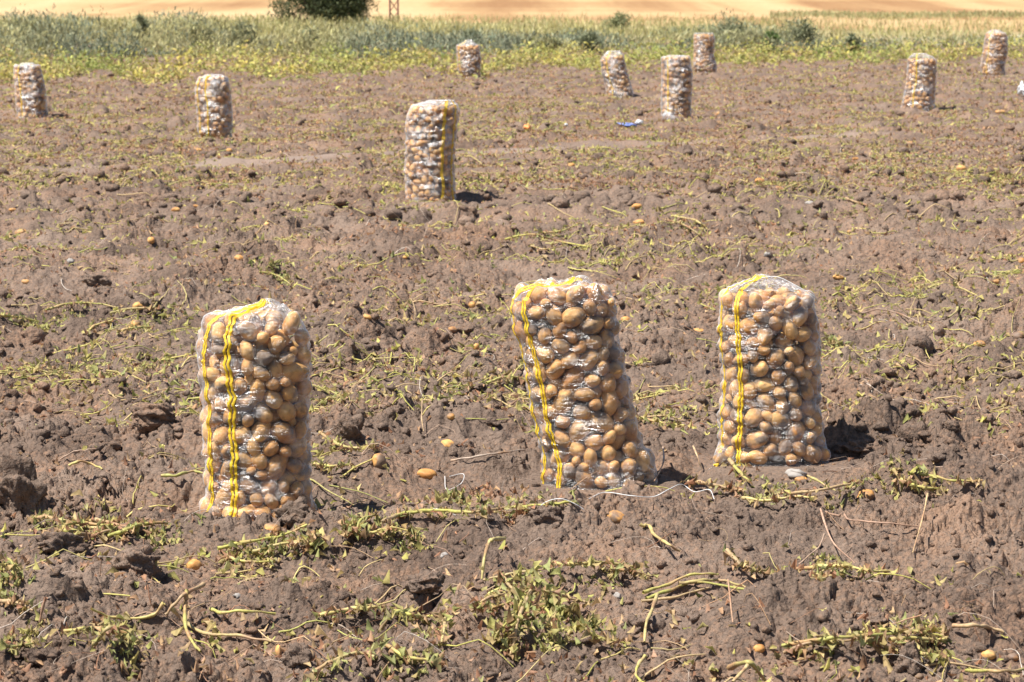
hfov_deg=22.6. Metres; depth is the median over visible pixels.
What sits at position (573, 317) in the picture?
potato
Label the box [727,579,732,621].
dry twig
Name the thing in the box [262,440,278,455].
potato
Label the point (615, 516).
potato
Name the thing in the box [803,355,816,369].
potato
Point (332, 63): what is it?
green leaves
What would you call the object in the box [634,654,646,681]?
fallen stalk
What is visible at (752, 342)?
potato
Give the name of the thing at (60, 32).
weed undergrowth
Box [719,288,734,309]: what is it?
potato
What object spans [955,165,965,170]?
potato
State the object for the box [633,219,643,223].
potato
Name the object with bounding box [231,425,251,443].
potato
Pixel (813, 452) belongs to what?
potato
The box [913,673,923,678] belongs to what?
potato
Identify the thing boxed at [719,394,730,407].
potato
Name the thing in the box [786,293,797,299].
potato
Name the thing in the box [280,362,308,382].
potato
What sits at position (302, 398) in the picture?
potato
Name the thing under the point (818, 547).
dry twig
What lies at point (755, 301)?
potato
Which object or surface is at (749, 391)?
potato
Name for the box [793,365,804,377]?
potato
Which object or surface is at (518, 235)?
potato vine
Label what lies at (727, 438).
potato
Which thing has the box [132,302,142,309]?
potato
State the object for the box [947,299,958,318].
fallen stalk
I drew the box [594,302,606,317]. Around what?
potato
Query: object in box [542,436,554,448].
potato
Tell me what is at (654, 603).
fallen stalk
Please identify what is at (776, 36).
weed bush
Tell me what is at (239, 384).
potato
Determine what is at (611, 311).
potato
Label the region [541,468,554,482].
potato
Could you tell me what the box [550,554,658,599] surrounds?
potato vine
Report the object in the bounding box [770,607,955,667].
potato vine
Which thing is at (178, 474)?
fallen stalk
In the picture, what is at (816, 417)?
potato
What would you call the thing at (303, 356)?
potato
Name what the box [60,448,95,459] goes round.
dry twig
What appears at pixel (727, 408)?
potato
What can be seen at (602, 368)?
potato
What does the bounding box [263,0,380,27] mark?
tree
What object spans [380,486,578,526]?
potato vine
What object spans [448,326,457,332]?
potato
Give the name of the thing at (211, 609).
fallen stalk
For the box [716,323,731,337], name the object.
potato
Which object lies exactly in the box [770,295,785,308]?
potato
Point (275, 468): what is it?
potato
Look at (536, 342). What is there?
potato
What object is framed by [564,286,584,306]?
potato
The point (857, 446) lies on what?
soil clod
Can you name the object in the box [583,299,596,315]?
potato
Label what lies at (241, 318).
potato
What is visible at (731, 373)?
potato
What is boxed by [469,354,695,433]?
potato vine
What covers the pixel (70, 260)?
pebble
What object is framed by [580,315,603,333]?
potato
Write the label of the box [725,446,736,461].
potato
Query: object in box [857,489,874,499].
potato
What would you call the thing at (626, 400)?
potato
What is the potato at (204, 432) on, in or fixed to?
in the potato sack at (259, 304)
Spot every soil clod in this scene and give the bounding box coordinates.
[0,450,47,512]
[22,646,61,668]
[34,531,90,556]
[81,274,111,286]
[110,544,161,579]
[128,402,175,433]
[274,496,311,528]
[281,642,312,667]
[332,413,364,439]
[395,401,408,413]
[402,568,445,593]
[529,505,563,524]
[620,612,651,634]
[838,439,874,453]
[864,610,886,624]
[893,640,923,675]
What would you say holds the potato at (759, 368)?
in the potato sack at (739, 343)
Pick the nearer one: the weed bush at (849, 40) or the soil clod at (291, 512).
the soil clod at (291, 512)
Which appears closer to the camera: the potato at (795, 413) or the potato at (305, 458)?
the potato at (305, 458)
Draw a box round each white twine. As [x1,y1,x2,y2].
[541,498,583,509]
[589,484,713,498]
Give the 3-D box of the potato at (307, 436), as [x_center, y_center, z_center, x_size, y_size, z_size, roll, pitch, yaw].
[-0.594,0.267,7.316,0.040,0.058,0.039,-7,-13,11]
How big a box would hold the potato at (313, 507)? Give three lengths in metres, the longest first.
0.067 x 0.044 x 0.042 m
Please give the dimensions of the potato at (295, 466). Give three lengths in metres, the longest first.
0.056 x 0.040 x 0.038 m
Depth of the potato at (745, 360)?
8.09 m
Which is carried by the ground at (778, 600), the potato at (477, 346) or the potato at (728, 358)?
the potato at (477, 346)
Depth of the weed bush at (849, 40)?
54.06 m
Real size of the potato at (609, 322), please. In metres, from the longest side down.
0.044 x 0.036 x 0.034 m
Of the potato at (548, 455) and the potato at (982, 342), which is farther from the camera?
the potato at (982, 342)
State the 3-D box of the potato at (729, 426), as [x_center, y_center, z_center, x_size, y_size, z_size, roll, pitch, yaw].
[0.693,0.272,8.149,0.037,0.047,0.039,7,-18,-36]
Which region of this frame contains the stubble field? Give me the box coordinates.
[0,0,1023,44]
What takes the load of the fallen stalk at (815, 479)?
on the ground at (778, 600)
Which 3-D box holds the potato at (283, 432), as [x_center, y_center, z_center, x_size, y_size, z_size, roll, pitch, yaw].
[-0.646,0.259,7.240,0.058,0.058,0.090,4,-20,45]
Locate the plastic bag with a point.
(629, 124)
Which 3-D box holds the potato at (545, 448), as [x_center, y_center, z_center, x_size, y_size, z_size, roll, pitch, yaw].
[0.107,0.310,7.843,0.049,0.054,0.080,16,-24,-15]
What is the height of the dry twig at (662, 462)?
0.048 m
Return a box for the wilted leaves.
[0,48,1023,681]
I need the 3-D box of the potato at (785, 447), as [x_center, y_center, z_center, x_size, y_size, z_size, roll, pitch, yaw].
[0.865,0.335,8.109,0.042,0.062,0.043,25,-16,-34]
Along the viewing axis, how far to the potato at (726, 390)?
8.16 m
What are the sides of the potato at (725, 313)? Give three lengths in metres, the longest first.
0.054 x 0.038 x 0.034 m
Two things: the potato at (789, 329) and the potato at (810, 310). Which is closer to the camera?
the potato at (789, 329)
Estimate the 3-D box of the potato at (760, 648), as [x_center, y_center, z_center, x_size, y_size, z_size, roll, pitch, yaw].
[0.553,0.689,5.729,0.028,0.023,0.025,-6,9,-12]
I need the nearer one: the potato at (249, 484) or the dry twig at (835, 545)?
the dry twig at (835, 545)
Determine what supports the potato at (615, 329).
in the potato sack at (569, 281)
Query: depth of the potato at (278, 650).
5.96 m
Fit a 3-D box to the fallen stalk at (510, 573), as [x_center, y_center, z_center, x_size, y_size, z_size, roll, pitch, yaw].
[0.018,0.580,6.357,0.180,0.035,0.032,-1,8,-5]
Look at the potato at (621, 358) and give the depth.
7.78 m
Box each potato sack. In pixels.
[13,63,47,117]
[194,74,233,136]
[196,298,316,516]
[403,100,459,201]
[456,40,481,77]
[510,275,657,487]
[600,51,633,96]
[661,55,692,116]
[692,33,716,70]
[713,274,830,466]
[901,53,936,107]
[980,30,1007,73]
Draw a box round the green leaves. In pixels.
[0,29,1023,138]
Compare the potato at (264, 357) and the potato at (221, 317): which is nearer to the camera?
the potato at (264, 357)
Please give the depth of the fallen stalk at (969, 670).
5.48 m
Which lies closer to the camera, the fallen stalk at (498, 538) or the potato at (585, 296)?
the fallen stalk at (498, 538)
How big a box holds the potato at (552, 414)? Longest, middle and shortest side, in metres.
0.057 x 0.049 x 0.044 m
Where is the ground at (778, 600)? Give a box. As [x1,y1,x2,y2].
[0,42,1023,681]
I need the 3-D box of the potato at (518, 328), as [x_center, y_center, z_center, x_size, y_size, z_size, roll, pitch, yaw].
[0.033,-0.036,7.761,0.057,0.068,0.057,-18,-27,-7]
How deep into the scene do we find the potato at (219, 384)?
7.19 m
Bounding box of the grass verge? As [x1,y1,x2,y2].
[768,8,1023,19]
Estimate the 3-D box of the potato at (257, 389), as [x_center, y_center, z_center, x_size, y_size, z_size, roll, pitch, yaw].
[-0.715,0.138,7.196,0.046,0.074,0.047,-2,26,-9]
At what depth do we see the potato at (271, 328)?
7.18 m
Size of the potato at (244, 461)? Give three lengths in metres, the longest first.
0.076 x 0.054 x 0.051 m
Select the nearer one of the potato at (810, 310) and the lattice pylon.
the potato at (810, 310)
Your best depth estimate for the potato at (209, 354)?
7.25 m
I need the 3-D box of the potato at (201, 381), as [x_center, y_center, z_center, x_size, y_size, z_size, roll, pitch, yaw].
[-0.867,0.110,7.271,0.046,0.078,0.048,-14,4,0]
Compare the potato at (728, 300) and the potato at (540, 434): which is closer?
the potato at (540, 434)
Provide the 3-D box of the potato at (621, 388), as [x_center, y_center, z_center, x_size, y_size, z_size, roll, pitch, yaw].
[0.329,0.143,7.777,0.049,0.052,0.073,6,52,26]
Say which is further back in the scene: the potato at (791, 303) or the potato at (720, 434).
the potato at (720, 434)
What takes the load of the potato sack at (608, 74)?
on the ground at (778, 600)
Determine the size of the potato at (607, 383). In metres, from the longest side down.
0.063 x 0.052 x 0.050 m
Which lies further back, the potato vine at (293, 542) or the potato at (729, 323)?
the potato at (729, 323)
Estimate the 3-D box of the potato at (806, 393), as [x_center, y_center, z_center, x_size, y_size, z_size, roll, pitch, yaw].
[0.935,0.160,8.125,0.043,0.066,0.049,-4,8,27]
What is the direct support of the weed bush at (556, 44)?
on the ground at (778, 600)
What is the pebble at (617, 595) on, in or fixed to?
on the ground at (778, 600)
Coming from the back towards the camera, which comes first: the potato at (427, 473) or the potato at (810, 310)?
the potato at (810, 310)
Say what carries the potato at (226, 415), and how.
in the potato sack at (259, 304)
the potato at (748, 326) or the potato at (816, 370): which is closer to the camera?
the potato at (748, 326)
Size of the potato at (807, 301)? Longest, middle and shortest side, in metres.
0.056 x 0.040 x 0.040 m
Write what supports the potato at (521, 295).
in the potato sack at (569, 281)
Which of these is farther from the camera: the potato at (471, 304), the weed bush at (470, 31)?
the weed bush at (470, 31)
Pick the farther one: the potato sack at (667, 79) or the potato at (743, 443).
the potato sack at (667, 79)
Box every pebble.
[67,258,74,263]
[232,593,240,598]
[613,592,620,598]
[785,468,807,478]
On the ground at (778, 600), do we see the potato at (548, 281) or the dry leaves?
the dry leaves
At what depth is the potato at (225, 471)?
7.22 m
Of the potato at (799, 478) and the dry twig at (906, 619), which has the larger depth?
the potato at (799, 478)
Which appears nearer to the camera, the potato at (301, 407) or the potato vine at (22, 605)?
the potato vine at (22, 605)
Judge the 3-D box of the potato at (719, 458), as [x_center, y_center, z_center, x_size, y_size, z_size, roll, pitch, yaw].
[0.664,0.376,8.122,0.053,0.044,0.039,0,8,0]
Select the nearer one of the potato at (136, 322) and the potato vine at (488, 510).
the potato vine at (488, 510)
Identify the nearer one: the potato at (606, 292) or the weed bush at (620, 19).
the potato at (606, 292)
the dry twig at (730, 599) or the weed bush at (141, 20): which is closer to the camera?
the dry twig at (730, 599)
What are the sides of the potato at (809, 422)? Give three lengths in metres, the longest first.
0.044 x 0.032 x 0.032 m
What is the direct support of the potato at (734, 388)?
in the potato sack at (739, 343)
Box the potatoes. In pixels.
[13,32,1007,518]
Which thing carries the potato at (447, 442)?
on the ground at (778, 600)
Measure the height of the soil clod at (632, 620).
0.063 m
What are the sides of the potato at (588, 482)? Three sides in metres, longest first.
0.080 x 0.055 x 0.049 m
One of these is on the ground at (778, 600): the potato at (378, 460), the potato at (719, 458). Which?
the potato at (378, 460)
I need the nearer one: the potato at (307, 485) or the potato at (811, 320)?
the potato at (307, 485)
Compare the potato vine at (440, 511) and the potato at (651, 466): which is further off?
the potato at (651, 466)
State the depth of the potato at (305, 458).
7.30 m
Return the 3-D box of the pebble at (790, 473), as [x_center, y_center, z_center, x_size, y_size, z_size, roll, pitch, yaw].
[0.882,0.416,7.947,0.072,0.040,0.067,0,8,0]
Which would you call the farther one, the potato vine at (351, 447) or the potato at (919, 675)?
the potato vine at (351, 447)
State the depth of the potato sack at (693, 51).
41.84 m
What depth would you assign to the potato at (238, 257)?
13.14 m
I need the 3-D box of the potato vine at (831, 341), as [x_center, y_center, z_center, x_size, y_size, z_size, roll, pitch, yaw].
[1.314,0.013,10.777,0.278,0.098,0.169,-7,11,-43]
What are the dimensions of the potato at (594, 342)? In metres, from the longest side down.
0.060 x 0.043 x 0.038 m
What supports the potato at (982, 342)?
on the ground at (778, 600)
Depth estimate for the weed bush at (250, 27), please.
55.00 m
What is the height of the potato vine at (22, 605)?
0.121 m
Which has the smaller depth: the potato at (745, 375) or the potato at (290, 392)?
the potato at (290, 392)
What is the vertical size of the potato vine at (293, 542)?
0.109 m
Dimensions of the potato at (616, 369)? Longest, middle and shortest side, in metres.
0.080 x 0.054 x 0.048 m
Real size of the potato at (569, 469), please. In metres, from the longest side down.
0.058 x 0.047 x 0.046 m
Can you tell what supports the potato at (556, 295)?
in the potato sack at (569, 281)
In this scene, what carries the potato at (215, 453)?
in the potato sack at (259, 304)
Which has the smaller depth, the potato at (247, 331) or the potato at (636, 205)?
the potato at (247, 331)
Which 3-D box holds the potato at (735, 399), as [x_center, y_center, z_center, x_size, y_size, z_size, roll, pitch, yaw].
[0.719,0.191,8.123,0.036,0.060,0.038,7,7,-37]
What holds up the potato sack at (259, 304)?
on the ground at (778, 600)
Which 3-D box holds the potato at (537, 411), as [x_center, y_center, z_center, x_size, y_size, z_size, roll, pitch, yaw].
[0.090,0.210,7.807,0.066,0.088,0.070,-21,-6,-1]
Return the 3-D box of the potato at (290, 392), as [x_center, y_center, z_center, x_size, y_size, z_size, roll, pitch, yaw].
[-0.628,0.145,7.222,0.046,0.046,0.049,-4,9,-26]
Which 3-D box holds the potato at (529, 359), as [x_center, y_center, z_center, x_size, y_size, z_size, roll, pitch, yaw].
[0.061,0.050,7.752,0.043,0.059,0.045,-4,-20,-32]
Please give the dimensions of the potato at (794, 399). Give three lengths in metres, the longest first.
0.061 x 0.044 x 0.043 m
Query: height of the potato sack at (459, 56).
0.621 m
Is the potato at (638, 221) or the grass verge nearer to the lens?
the potato at (638, 221)
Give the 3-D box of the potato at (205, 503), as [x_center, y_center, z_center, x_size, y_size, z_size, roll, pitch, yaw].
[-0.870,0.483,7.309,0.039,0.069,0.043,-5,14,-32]
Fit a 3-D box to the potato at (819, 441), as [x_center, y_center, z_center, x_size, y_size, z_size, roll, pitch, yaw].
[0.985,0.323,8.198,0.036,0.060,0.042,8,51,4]
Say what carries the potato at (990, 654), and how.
on the ground at (778, 600)
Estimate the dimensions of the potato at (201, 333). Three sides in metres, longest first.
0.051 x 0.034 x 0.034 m
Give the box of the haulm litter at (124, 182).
[0,50,1023,681]
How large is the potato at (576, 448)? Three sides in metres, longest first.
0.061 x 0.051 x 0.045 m
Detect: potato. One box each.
[131,320,140,326]
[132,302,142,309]
[147,237,154,243]
[171,207,179,211]
[186,559,201,569]
[196,337,213,361]
[198,329,208,338]
[198,357,208,367]
[198,367,209,389]
[199,390,208,405]
[200,405,213,423]
[200,499,212,513]
[202,314,222,338]
[202,366,220,380]
[202,421,215,444]
[203,469,216,486]
[205,381,220,403]
[206,409,224,427]
[207,457,221,473]
[207,485,221,503]
[208,438,221,459]
[208,506,221,518]
[211,310,225,326]
[212,322,226,344]
[213,424,228,445]
[214,376,229,391]
[215,488,231,509]
[220,353,239,376]
[220,459,234,478]
[222,477,240,491]
[222,505,235,516]
[223,408,241,424]
[225,313,240,335]
[229,450,252,469]
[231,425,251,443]
[232,377,246,395]
[234,255,242,259]
[235,394,256,411]
[236,312,244,321]
[236,504,256,519]
[237,322,259,340]
[237,470,259,494]
[243,312,262,331]
[250,379,265,401]
[251,421,272,441]
[252,403,272,422]
[254,505,271,517]
[255,350,273,365]
[260,478,275,495]
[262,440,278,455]
[264,390,282,408]
[264,453,287,480]
[264,523,281,534]
[265,321,278,335]
[268,335,284,352]
[268,358,282,379]
[271,422,295,443]
[272,503,281,517]
[275,644,281,655]
[277,401,295,420]
[279,352,294,364]
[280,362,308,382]
[280,493,295,504]
[281,384,297,400]
[282,311,299,335]
[286,437,306,458]
[286,459,303,473]
[290,481,303,496]
[293,465,311,480]
[294,329,308,345]
[294,401,307,417]
[294,421,306,438]
[295,346,310,364]
[297,379,311,395]
[297,393,309,405]
[298,448,310,464]
[301,480,311,494]
[301,494,310,507]
[304,427,310,442]
[310,501,316,511]
[363,314,371,319]
[372,453,385,468]
[417,469,436,478]
[441,439,453,446]
[446,413,454,419]
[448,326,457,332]
[468,301,475,307]
[473,343,479,349]
[512,301,521,315]
[513,319,527,338]
[515,283,527,300]
[516,306,529,322]
[521,297,531,307]
[525,320,537,335]
[525,348,538,366]
[526,334,539,348]
[526,382,544,395]
[527,306,545,319]
[527,371,536,384]
[530,286,546,303]
[530,384,552,402]
[531,401,550,422]
[533,361,546,382]
[535,280,544,286]
[535,422,544,438]
[536,343,554,363]
[538,327,551,344]
[538,438,552,450]
[540,450,552,467]
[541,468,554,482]
[542,404,558,419]
[542,419,554,435]
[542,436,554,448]
[543,279,558,290]
[545,304,561,325]
[546,358,564,379]
[547,287,565,304]
[550,445,569,469]
[551,338,569,353]
[553,387,577,414]
[553,428,570,447]
[555,415,570,428]
[558,286,568,292]
[561,366,584,388]
[562,306,585,327]
[562,462,576,479]
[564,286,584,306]
[568,419,591,441]
[568,441,584,455]
[575,469,594,488]
[578,350,598,370]
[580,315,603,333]
[581,284,587,299]
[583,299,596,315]
[584,335,602,349]
[584,433,603,450]
[586,283,601,304]
[587,410,614,432]
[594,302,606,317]
[597,346,609,361]
[597,360,608,375]
[599,373,615,391]
[600,284,610,302]
[600,329,613,348]
[600,390,618,415]
[603,317,614,328]
[604,302,616,319]
[604,321,619,335]
[607,472,621,487]
[607,510,623,523]
[608,360,623,378]
[609,346,619,359]
[611,348,624,363]
[613,407,627,422]
[615,378,628,398]
[618,389,632,406]
[619,458,636,477]
[621,316,629,321]
[622,406,635,421]
[622,441,636,457]
[623,419,637,442]
[632,203,641,208]
[632,448,649,472]
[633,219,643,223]
[633,292,641,297]
[643,448,654,473]
[713,453,729,465]
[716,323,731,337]
[716,443,730,453]
[718,427,726,441]
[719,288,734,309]
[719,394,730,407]
[720,309,731,322]
[720,350,734,364]
[721,340,731,352]
[721,379,729,393]
[721,403,732,419]
[722,294,733,307]
[722,433,732,445]
[723,314,737,332]
[724,352,733,366]
[724,420,735,432]
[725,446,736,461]
[726,365,737,382]
[728,334,745,349]
[729,380,738,396]
[730,408,744,423]
[731,435,745,449]
[732,300,747,318]
[733,352,748,366]
[733,392,744,409]
[735,450,749,463]
[738,366,749,383]
[739,317,758,335]
[743,379,756,399]
[744,406,762,427]
[745,430,768,448]
[746,336,758,349]
[748,292,762,312]
[748,450,767,464]
[750,361,768,376]
[753,311,770,324]
[753,644,764,652]
[754,378,774,391]
[755,178,763,183]
[756,393,774,411]
[757,324,772,345]
[766,348,784,368]
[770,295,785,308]
[770,411,791,429]
[771,368,785,384]
[778,438,791,456]
[782,318,797,339]
[784,295,799,311]
[784,375,798,391]
[785,421,804,442]
[785,453,796,464]
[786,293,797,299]
[787,347,803,365]
[788,392,801,406]
[789,407,801,420]
[792,307,807,326]
[792,440,805,456]
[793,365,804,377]
[794,476,807,481]
[795,326,811,341]
[795,368,811,381]
[799,381,813,400]
[799,399,815,416]
[800,291,813,299]
[801,295,813,308]
[803,339,815,355]
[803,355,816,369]
[803,444,822,463]
[804,417,814,428]
[805,307,814,322]
[806,313,816,325]
[806,320,818,330]
[809,376,820,394]
[810,422,821,437]
[811,363,820,374]
[811,410,821,423]
[812,393,820,404]
[814,347,820,358]
[814,435,825,448]
[821,447,829,460]
[833,275,843,279]
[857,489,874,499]
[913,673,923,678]
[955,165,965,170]
[973,340,985,346]
[981,649,995,659]
[1008,653,1018,660]
[1010,332,1023,338]
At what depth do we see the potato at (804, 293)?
8.14 m
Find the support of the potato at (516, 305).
in the potato sack at (569, 281)
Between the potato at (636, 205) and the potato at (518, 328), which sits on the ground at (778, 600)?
the potato at (636, 205)
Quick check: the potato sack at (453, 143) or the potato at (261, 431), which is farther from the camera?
the potato sack at (453, 143)
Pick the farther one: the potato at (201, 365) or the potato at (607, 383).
the potato at (607, 383)
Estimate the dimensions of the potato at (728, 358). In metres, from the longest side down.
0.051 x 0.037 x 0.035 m
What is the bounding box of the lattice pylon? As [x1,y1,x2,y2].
[389,0,398,20]
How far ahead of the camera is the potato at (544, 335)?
7.68 m
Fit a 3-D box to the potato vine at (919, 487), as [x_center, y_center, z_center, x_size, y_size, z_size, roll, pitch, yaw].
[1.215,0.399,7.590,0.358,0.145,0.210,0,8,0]
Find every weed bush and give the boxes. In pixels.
[15,15,69,52]
[129,13,152,44]
[188,21,214,48]
[224,17,262,45]
[298,21,328,53]
[460,29,484,45]
[537,33,560,52]
[575,28,603,52]
[602,11,631,33]
[708,8,763,47]
[762,28,781,51]
[780,17,820,48]
[842,31,864,51]
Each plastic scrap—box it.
[635,119,642,123]
[1017,81,1023,95]
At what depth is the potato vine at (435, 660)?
5.62 m
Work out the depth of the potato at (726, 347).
8.12 m
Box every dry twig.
[39,596,47,622]
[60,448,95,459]
[147,585,153,607]
[421,399,423,431]
[450,449,524,461]
[654,446,664,481]
[692,445,701,468]
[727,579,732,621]
[799,533,824,564]
[820,508,854,562]
[825,511,921,527]
[886,614,921,623]
[912,493,928,552]
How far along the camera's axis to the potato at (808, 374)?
8.11 m
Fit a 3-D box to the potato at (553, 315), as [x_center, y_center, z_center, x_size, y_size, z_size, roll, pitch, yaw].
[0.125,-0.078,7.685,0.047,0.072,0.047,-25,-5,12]
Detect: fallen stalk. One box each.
[68,460,102,469]
[161,470,203,476]
[209,607,275,614]
[481,536,505,578]
[483,567,554,580]
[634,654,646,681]
[639,522,679,551]
[643,593,658,642]
[807,475,835,490]
[860,309,921,323]
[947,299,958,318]
[952,622,1003,632]
[964,668,1023,672]
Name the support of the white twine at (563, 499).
on the soil clod at (541, 515)
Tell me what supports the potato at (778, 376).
in the potato sack at (739, 343)
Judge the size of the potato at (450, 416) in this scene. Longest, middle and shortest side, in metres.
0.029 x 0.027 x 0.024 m
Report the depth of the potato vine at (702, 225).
15.45 m
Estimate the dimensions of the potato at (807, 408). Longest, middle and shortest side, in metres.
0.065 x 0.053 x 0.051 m
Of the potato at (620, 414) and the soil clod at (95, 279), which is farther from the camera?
the soil clod at (95, 279)
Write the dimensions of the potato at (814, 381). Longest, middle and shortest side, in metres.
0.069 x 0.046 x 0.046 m
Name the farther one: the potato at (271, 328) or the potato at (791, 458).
the potato at (791, 458)
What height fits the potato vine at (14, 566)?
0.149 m
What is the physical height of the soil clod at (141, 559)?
0.098 m
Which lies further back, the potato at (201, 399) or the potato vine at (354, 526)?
the potato at (201, 399)
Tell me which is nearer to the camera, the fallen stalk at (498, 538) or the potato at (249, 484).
the fallen stalk at (498, 538)
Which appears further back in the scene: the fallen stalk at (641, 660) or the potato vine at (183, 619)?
the potato vine at (183, 619)
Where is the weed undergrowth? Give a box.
[0,3,1023,65]
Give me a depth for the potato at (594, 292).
7.69 m
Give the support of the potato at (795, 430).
in the potato sack at (739, 343)
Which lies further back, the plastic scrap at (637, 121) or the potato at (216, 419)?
the plastic scrap at (637, 121)
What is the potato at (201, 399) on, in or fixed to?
in the potato sack at (259, 304)
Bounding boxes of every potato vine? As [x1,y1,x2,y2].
[0,297,193,334]
[0,553,39,616]
[0,592,49,651]
[26,498,202,550]
[61,611,156,680]
[91,582,271,651]
[186,519,329,570]
[248,253,300,285]
[303,634,447,681]
[310,430,381,472]
[312,597,461,648]
[329,508,446,551]
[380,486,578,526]
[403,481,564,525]
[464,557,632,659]
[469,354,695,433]
[495,222,597,251]
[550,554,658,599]
[641,573,746,602]
[654,215,709,235]
[681,457,868,511]
[722,542,899,581]
[726,660,765,681]
[765,180,884,217]
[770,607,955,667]
[820,332,850,347]
[860,448,985,499]
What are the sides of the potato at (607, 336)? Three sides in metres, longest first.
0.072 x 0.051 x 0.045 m
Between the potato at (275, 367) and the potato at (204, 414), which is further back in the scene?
the potato at (204, 414)
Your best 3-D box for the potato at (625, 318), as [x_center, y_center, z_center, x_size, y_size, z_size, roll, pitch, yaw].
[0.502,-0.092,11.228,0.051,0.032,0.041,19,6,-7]
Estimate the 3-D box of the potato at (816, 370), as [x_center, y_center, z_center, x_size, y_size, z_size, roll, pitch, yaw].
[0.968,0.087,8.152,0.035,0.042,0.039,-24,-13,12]
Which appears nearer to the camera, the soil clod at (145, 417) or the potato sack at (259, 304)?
the potato sack at (259, 304)
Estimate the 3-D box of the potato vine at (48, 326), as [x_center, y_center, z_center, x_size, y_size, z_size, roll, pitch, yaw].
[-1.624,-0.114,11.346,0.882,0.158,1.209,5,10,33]
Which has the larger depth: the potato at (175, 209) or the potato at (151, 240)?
the potato at (175, 209)
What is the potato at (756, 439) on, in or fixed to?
in the potato sack at (739, 343)
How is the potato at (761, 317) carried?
in the potato sack at (739, 343)
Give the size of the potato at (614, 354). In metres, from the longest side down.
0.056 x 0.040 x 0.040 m
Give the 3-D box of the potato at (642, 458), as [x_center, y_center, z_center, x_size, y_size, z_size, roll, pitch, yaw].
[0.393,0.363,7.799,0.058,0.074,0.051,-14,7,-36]
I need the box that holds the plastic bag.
[618,123,637,125]
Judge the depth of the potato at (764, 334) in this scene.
8.05 m
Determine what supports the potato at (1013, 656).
on the ground at (778, 600)
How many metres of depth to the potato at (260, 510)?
7.23 m
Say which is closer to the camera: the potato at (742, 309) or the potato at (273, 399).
the potato at (273, 399)
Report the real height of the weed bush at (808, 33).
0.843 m
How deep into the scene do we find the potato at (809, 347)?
8.10 m
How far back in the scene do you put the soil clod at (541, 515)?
7.14 m
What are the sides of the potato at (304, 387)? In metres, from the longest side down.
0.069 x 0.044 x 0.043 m
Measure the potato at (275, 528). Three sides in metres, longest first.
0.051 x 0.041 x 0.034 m
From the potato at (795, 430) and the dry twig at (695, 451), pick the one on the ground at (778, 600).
the dry twig at (695, 451)
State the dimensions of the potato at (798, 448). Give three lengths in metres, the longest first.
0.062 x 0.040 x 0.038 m
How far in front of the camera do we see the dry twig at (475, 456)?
7.90 m
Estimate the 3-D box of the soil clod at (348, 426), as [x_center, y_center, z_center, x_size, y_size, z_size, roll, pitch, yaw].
[-0.520,0.283,8.161,0.098,0.107,0.091,4,9,26]
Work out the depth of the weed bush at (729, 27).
57.96 m
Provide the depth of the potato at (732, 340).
8.09 m
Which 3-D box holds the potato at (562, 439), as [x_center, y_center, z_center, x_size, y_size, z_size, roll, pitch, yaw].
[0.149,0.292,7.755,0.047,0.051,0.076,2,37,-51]
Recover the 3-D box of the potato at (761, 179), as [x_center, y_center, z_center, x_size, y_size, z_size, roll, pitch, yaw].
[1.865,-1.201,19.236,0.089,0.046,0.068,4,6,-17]
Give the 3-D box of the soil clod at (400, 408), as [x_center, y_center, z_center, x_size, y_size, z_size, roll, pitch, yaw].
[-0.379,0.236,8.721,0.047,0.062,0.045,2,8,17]
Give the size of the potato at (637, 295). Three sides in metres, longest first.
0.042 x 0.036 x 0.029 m
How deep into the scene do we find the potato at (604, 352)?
7.70 m
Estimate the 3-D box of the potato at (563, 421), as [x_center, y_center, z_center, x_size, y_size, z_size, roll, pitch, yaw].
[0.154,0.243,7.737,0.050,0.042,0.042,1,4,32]
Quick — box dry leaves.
[0,50,1023,681]
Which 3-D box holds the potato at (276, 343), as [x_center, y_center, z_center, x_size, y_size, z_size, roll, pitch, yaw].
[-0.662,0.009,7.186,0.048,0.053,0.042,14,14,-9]
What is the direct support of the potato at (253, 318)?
in the potato sack at (259, 304)
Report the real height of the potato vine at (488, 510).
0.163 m
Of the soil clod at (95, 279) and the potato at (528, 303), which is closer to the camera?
the potato at (528, 303)
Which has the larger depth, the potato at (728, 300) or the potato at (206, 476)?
the potato at (728, 300)
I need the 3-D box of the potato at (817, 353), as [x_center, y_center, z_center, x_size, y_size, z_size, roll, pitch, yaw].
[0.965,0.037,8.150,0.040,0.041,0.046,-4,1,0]
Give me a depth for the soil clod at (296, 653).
5.66 m
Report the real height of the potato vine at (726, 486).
0.122 m
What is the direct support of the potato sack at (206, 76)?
on the ground at (778, 600)
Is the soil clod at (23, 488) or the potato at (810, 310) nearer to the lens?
the soil clod at (23, 488)
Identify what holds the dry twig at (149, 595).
on the ground at (778, 600)
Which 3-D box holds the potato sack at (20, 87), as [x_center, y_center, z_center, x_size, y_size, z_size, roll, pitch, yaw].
[-5.410,-2.814,28.779,0.378,0.623,0.289,0,8,0]
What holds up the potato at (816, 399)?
in the potato sack at (739, 343)
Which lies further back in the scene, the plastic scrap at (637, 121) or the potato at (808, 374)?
the plastic scrap at (637, 121)
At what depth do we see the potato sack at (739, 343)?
8.12 m
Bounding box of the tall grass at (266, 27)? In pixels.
[0,10,1023,43]

